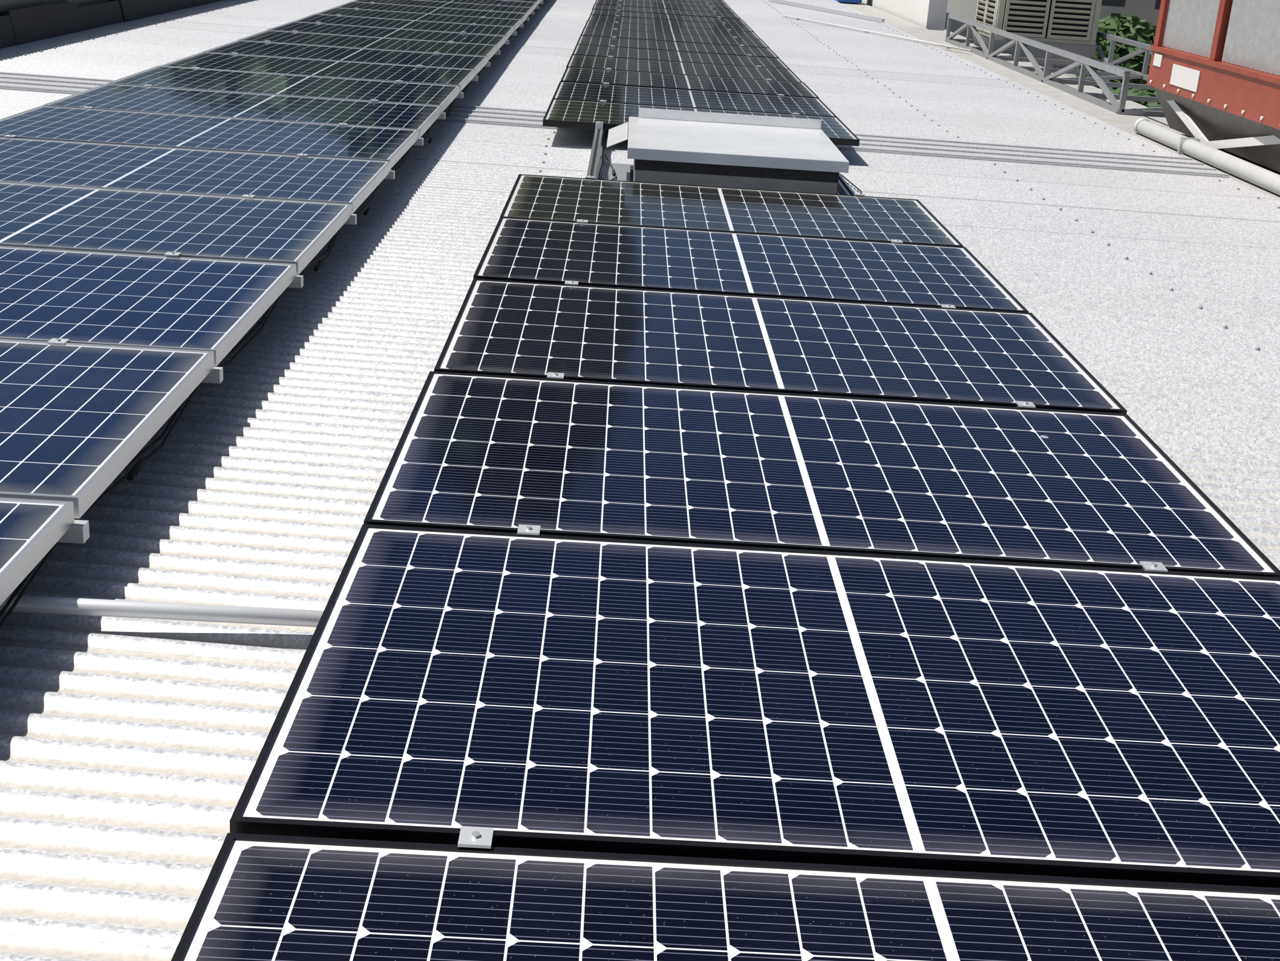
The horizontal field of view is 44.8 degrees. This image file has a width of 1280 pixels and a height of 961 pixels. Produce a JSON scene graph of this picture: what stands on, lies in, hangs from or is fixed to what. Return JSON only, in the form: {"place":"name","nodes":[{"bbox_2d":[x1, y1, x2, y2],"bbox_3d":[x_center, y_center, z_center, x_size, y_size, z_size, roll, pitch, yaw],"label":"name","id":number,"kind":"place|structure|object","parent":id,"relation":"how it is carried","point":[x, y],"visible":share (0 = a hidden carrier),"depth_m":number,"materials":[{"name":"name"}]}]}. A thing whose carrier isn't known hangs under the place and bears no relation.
{"place":"outdoors","nodes":[
{"label":"outdoors","id":0,"kind":"place"},
{"bbox_2d":[1062,73,1076,77],"bbox_3d":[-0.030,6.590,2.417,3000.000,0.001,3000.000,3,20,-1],"label":"ground","id":1,"kind":"structure","parent":0,"point":[1071,75],"depth_m":86.38,"materials":[{"name":"grey concrete"}]},
{"bbox_2d":[944,0,1161,69],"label":"building","id":2,"kind":"structure","parent":1,"relation":"on","point":[1147,11],"depth_m":89.37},
{"bbox_2d":[1073,35,1155,93],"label":"street tree","id":3,"kind":"object","parent":1,"relation":"on","point":[1135,63],"visible":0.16,"depth_m":61.01,"materials":[{"name":"green plant"}]},
{"bbox_2d":[1097,82,1153,105],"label":"street tree","id":4,"kind":"object","parent":1,"relation":"on","point":[1115,91],"visible":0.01,"depth_m":50.59,"materials":[{"name":"green plant"}]},
{"bbox_2d":[1095,12,1156,45],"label":"shrub","id":5,"kind":"object","parent":1,"relation":"on","point":[1117,24],"visible":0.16,"depth_m":69.49,"materials":[{"name":"green plant"}]},
{"bbox_2d":[1119,88,1161,107],"bbox_3d":[11.178,-6.687,34.859,3.376,4.041,3.368,3,20,-1],"label":"shrub","id":6,"kind":"object","parent":1,"relation":"on","point":[1139,92],"visible":0.02,"depth_m":34.42,"materials":[{"name":"green plant"}]},
{"bbox_3d":[-0.926,-4.076,24.066,8.000,6.000,60.000,3,20,-1],"label":"building body","id":7,"kind":"object","parent":1,"relation":"on","visible":0},
{"bbox_2d":[0,0,110,12],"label":"block wall","id":8,"kind":"structure","parent":7,"relation":"on","point":[7,5],"depth_m":11.91,"materials":[{"name":"grey concrete"}]},
{"bbox_2d":[0,0,1279,960],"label":"roof sheeting","id":9,"kind":"object","parent":7,"relation":"on","point":[130,750],"visible":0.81,"depth_m":4.32,"materials":[{"name":"white metal"}]},
{"bbox_2d":[0,0,222,47],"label":"parapet wall","id":10,"kind":"structure","parent":9,"relation":"on","point":[25,25],"depth_m":12.45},
{"bbox_2d":[0,594,323,627],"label":"conduit","id":11,"kind":"object","parent":9,"relation":"on","point":[149,610],"visible":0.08,"depth_m":2.64,"materials":[{"name":"white metal"}]},
{"bbox_2d":[57,1,543,543],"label":"rails","id":12,"kind":"object","parent":9,"relation":"on","point":[78,531],"visible":0.04,"depth_m":3.69,"materials":[{"name":"silver metal"}]},
{"bbox_2d":[0,497,74,605],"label":"module","id":13,"kind":"object","parent":12,"relation":"on","point":[32,532],"visible":1,"depth_m":2.63,"materials":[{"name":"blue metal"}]},
{"bbox_2d":[0,338,214,518],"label":"module","id":14,"kind":"object","parent":12,"relation":"on","point":[81,424],"visible":0.93,"depth_m":3.25,"materials":[{"name":"blue glass"}]},
{"bbox_2d":[0,245,295,366],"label":"module","id":15,"kind":"object","parent":12,"relation":"on","point":[219,308],"visible":0.93,"depth_m":4.14,"materials":[{"name":"blue glass"}]},
{"bbox_2d":[0,181,352,274],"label":"module","id":16,"kind":"object","parent":12,"relation":"on","point":[300,234],"visible":0.95,"depth_m":5.05,"materials":[{"name":"blue glass"}]},
{"bbox_2d":[0,137,391,214],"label":"module","id":17,"kind":"object","parent":12,"relation":"on","point":[355,182],"visible":0.88,"depth_m":6.00,"materials":[{"name":"blue glass"}]},
{"bbox_2d":[0,105,419,168],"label":"module","id":18,"kind":"object","parent":12,"relation":"on","point":[392,145],"visible":0.91,"depth_m":6.90,"materials":[{"name":"blue glass"}]},
{"bbox_2d":[42,83,442,137],"bbox_3d":[-1.955,-1.883,7.875,1.790,0.042,0.975,3,20,-2],"label":"module","id":19,"kind":"object","parent":12,"relation":"on","point":[422,118],"visible":0.87,"depth_m":7.84,"materials":[{"name":"blue glass"}]},
{"bbox_2d":[3,0,507,344],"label":"clamps","id":20,"kind":"object","parent":12,"relation":"on","point":[58,341],"visible":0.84,"depth_m":6.43,"materials":[{"name":"silver metal"}]},
{"bbox_2d":[107,65,459,112],"bbox_3d":[-1.967,-2.227,8.808,1.790,0.040,0.975,3,20,-2],"label":"module","id":21,"kind":"object","parent":12,"relation":"on","point":[444,96],"visible":0.87,"depth_m":8.78,"materials":[{"name":"blue glass"}]},
{"bbox_2d":[160,52,475,91],"bbox_3d":[-1.974,-2.570,9.743,1.790,0.040,0.975,3,20,-2],"label":"module","id":22,"kind":"object","parent":12,"relation":"on","point":[461,78],"visible":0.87,"depth_m":9.72,"materials":[{"name":"blue glass"}]},
{"bbox_2d":[202,39,488,75],"bbox_3d":[-1.982,-2.912,10.675,1.790,0.040,0.975,3,20,-2],"label":"module","id":23,"kind":"object","parent":12,"relation":"on","point":[477,63],"visible":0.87,"depth_m":10.66,"materials":[{"name":"blue glass"}]},
{"bbox_2d":[237,30,497,60],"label":"module","id":24,"kind":"object","parent":12,"relation":"on","point":[489,51],"visible":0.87,"depth_m":11.59,"materials":[{"name":"glass"}]},
{"bbox_2d":[267,21,506,50],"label":"module","id":25,"kind":"object","parent":12,"relation":"on","point":[499,41],"visible":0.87,"depth_m":12.54,"materials":[{"name":"glass"}]},
{"bbox_2d":[293,13,514,39],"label":"module","id":26,"kind":"object","parent":12,"relation":"on","point":[507,31],"visible":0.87,"depth_m":13.47,"materials":[{"name":"glass"}]},
{"bbox_2d":[315,7,521,30],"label":"module","id":27,"kind":"object","parent":12,"relation":"on","point":[516,23],"visible":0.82,"depth_m":14.42,"materials":[{"name":"black glass"}]},
{"bbox_2d":[335,1,527,24],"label":"module","id":28,"kind":"object","parent":12,"relation":"on","point":[522,17],"visible":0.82,"depth_m":15.37,"materials":[{"name":"glass"}]},
{"bbox_2d":[353,0,532,16],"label":"module","id":29,"kind":"object","parent":12,"relation":"on","point":[528,11],"visible":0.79,"depth_m":16.24,"materials":[{"name":"black glass"}]},
{"bbox_2d":[423,0,537,10],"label":"module","id":30,"kind":"object","parent":12,"relation":"on","point":[533,5],"visible":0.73,"depth_m":17.15,"materials":[{"name":"black glass"}]},
{"bbox_2d":[507,0,541,5],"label":"module","id":31,"kind":"object","parent":12,"relation":"on","point":[538,2],"visible":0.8,"depth_m":17.88,"materials":[{"name":"black glass"}]},
{"bbox_2d":[0,0,862,628],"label":"cables and labels","id":32,"kind":"object","parent":9,"relation":"on","point":[141,463],"visible":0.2,"depth_m":3.59,"materials":[{"name":"black plastic"}]},
{"bbox_2d":[0,71,1229,177],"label":"roof lap band","id":33,"kind":"object","parent":9,"relation":"on","point":[877,143],"visible":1,"depth_m":9.20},
{"bbox_2d":[10,0,1279,350],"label":"roof screws","id":34,"kind":"object","parent":9,"relation":"on","point":[892,92],"visible":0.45,"depth_m":10.02,"materials":[{"name":"grey metal"}]},
{"bbox_2d":[586,129,854,195],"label":"rails","id":35,"kind":"object","parent":9,"relation":"on","point":[844,187],"visible":0.02,"depth_m":7.22,"materials":[{"name":"silver metal"}]},
{"bbox_2d":[594,0,735,13],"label":"module","id":36,"kind":"object","parent":35,"relation":"on","point":[622,3],"visible":0.74,"depth_m":19.11,"materials":[{"name":"black glass"}]},
{"bbox_2d":[592,3,741,18],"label":"module","id":37,"kind":"object","parent":35,"relation":"on","point":[671,11],"visible":0.76,"depth_m":18.16,"materials":[{"name":"black glass"}]},
{"bbox_2d":[590,9,747,24],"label":"module","id":38,"kind":"object","parent":35,"relation":"on","point":[663,16],"visible":0.76,"depth_m":17.23,"materials":[{"name":"black glass"}]},
{"bbox_2d":[587,14,753,31],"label":"module","id":39,"kind":"object","parent":35,"relation":"on","point":[705,25],"visible":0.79,"depth_m":16.30,"materials":[{"name":"black glass"}]},
{"bbox_2d":[613,0,730,8],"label":"module","id":40,"kind":"object","parent":35,"relation":"on","point":[695,3],"visible":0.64,"depth_m":20.02,"materials":[{"name":"black glass"}]},
{"bbox_2d":[584,19,760,38],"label":"module","id":41,"kind":"object","parent":35,"relation":"on","point":[667,29],"visible":0.76,"depth_m":15.37,"materials":[{"name":"black"}]},
{"bbox_2d":[580,27,769,47],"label":"module","id":42,"kind":"object","parent":35,"relation":"on","point":[672,37],"visible":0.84,"depth_m":14.39,"materials":[{"name":"black"}]},
{"bbox_2d":[576,35,779,58],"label":"module","id":43,"kind":"object","parent":35,"relation":"on","point":[679,46],"visible":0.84,"depth_m":13.46,"materials":[{"name":"black"}]},
{"bbox_2d":[572,44,789,68],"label":"module","id":44,"kind":"object","parent":35,"relation":"on","point":[672,55],"visible":0.84,"depth_m":12.52,"materials":[{"name":"black"}]},
{"bbox_2d":[566,54,802,82],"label":"module","id":45,"kind":"object","parent":35,"relation":"on","point":[668,67],"visible":0.84,"depth_m":11.58,"materials":[{"name":"black glass"}]},
{"bbox_2d":[560,66,819,97],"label":"module","id":46,"kind":"object","parent":35,"relation":"on","point":[664,80],"visible":0.84,"depth_m":10.62,"materials":[{"name":"black glass"}]},
{"bbox_2d":[552,81,837,116],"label":"module","id":47,"kind":"object","parent":35,"relation":"on","point":[689,98],"visible":0.84,"depth_m":9.68,"materials":[{"name":"black glass"}]},
{"bbox_2d":[672,0,727,4],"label":"module","id":48,"kind":"object","parent":35,"relation":"on","point":[717,1],"visible":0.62,"depth_m":20.84,"materials":[{"name":"black glass"}]},
{"bbox_2d":[542,98,859,146],"bbox_3d":[0.328,-2.029,8.766,1.700,0.036,0.980,3,20,-1],"label":"module","id":49,"kind":"object","parent":35,"relation":"on","point":[573,114],"visible":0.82,"depth_m":8.75,"materials":[{"name":"black glass"}]},
{"bbox_2d":[171,832,1279,960],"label":"module","id":50,"kind":"object","parent":35,"relation":"on","point":[277,897],"visible":1,"depth_m":1.80,"materials":[{"name":"black"}]},
{"bbox_2d":[499,174,963,246],"bbox_3d":[0.336,-1.062,6.134,1.700,0.037,0.980,3,20,-1],"label":"module","id":51,"kind":"object","parent":35,"relation":"on","point":[744,210],"visible":0.84,"depth_m":6.09,"materials":[{"name":"black"}]},
{"bbox_2d":[473,216,1028,312],"bbox_3d":[0.340,-0.721,5.197,1.700,0.036,0.980,3,20,-1],"label":"module","id":52,"kind":"object","parent":35,"relation":"on","point":[539,250],"visible":0.84,"depth_m":5.13,"materials":[{"name":"black"}]},
{"bbox_2d":[229,523,1279,887],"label":"module","id":53,"kind":"object","parent":35,"relation":"on","point":[674,698],"visible":0.88,"depth_m":2.25,"materials":[{"name":"black"}]},
{"bbox_2d":[433,278,1126,413],"bbox_3d":[0.345,-0.374,4.255,1.700,0.036,0.980,3,20,-1],"label":"module","id":54,"kind":"object","parent":35,"relation":"on","point":[769,343],"visible":0.84,"depth_m":4.17,"materials":[{"name":"black"}]},
{"bbox_2d":[457,0,1168,848],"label":"clamps","id":55,"kind":"object","parent":35,"relation":"on","point":[474,836],"visible":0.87,"depth_m":2.84,"materials":[{"name":"silver metal"}]},
{"bbox_2d":[363,370,1279,577],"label":"module","id":56,"kind":"object","parent":35,"relation":"on","point":[680,464],"visible":0.86,"depth_m":3.22,"materials":[{"name":"black"}]},
{"bbox_2d":[601,107,849,194],"bbox_3d":[0.415,-1.473,7.194,1.180,0.325,1.300,3,20,-1],"label":"roof vent","id":57,"kind":"object","parent":9,"relation":"on","point":[700,148],"visible":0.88,"depth_m":6.79,"materials":[{"name":"metal"}]},
{"bbox_2d":[767,0,972,52],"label":"roof conduit","id":58,"kind":"object","parent":9,"relation":"on","point":[841,13],"visible":1,"depth_m":20.52,"materials":[{"name":"white plastic"}]},
{"bbox_2d":[836,1,1279,202],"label":"roof edge","id":59,"kind":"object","parent":9,"relation":"on","point":[1126,123],"depth_m":14.54,"materials":[{"name":"concrete"}]},
{"bbox_2d":[834,0,862,3],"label":"blue bin","id":60,"kind":"object","parent":59,"relation":"on","point":[856,1],"visible":1,"depth_m":26.04,"materials":[{"name":"blue plastic"}]},
{"bbox_2d":[862,0,947,30],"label":"wall","id":61,"kind":"structure","parent":59,"relation":"on","point":[930,14],"depth_m":21.79,"materials":[{"name":"white paint"}]},
{"bbox_2d":[944,13,1165,117],"bbox_3d":[4.326,-3.877,15.365,1.400,0.922,7.220,3,20,-1],"label":"metal truss","id":62,"kind":"object","parent":59,"relation":"on","point":[1113,69],"visible":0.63,"depth_m":14.66,"materials":[{"name":"metal"}]},
{"bbox_2d":[972,0,1102,58],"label":"evaporative cooler","id":63,"kind":"object","parent":62,"relation":"on","point":[1071,26],"visible":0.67,"depth_m":16.55,"materials":[{"name":"white plastic"}]},
{"bbox_2d":[1133,117,1279,195],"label":"drain pipe","id":64,"kind":"object","parent":59,"relation":"on","point":[1248,172],"visible":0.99,"depth_m":9.40,"materials":[{"name":"white plastic"}]},
{"bbox_2d":[1146,0,1279,172],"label":"red framed cooling unit","id":65,"kind":"object","parent":59,"relation":"on","point":[1213,79],"visible":0.98,"depth_m":9.57,"materials":[{"name":"paint"}]}
]}

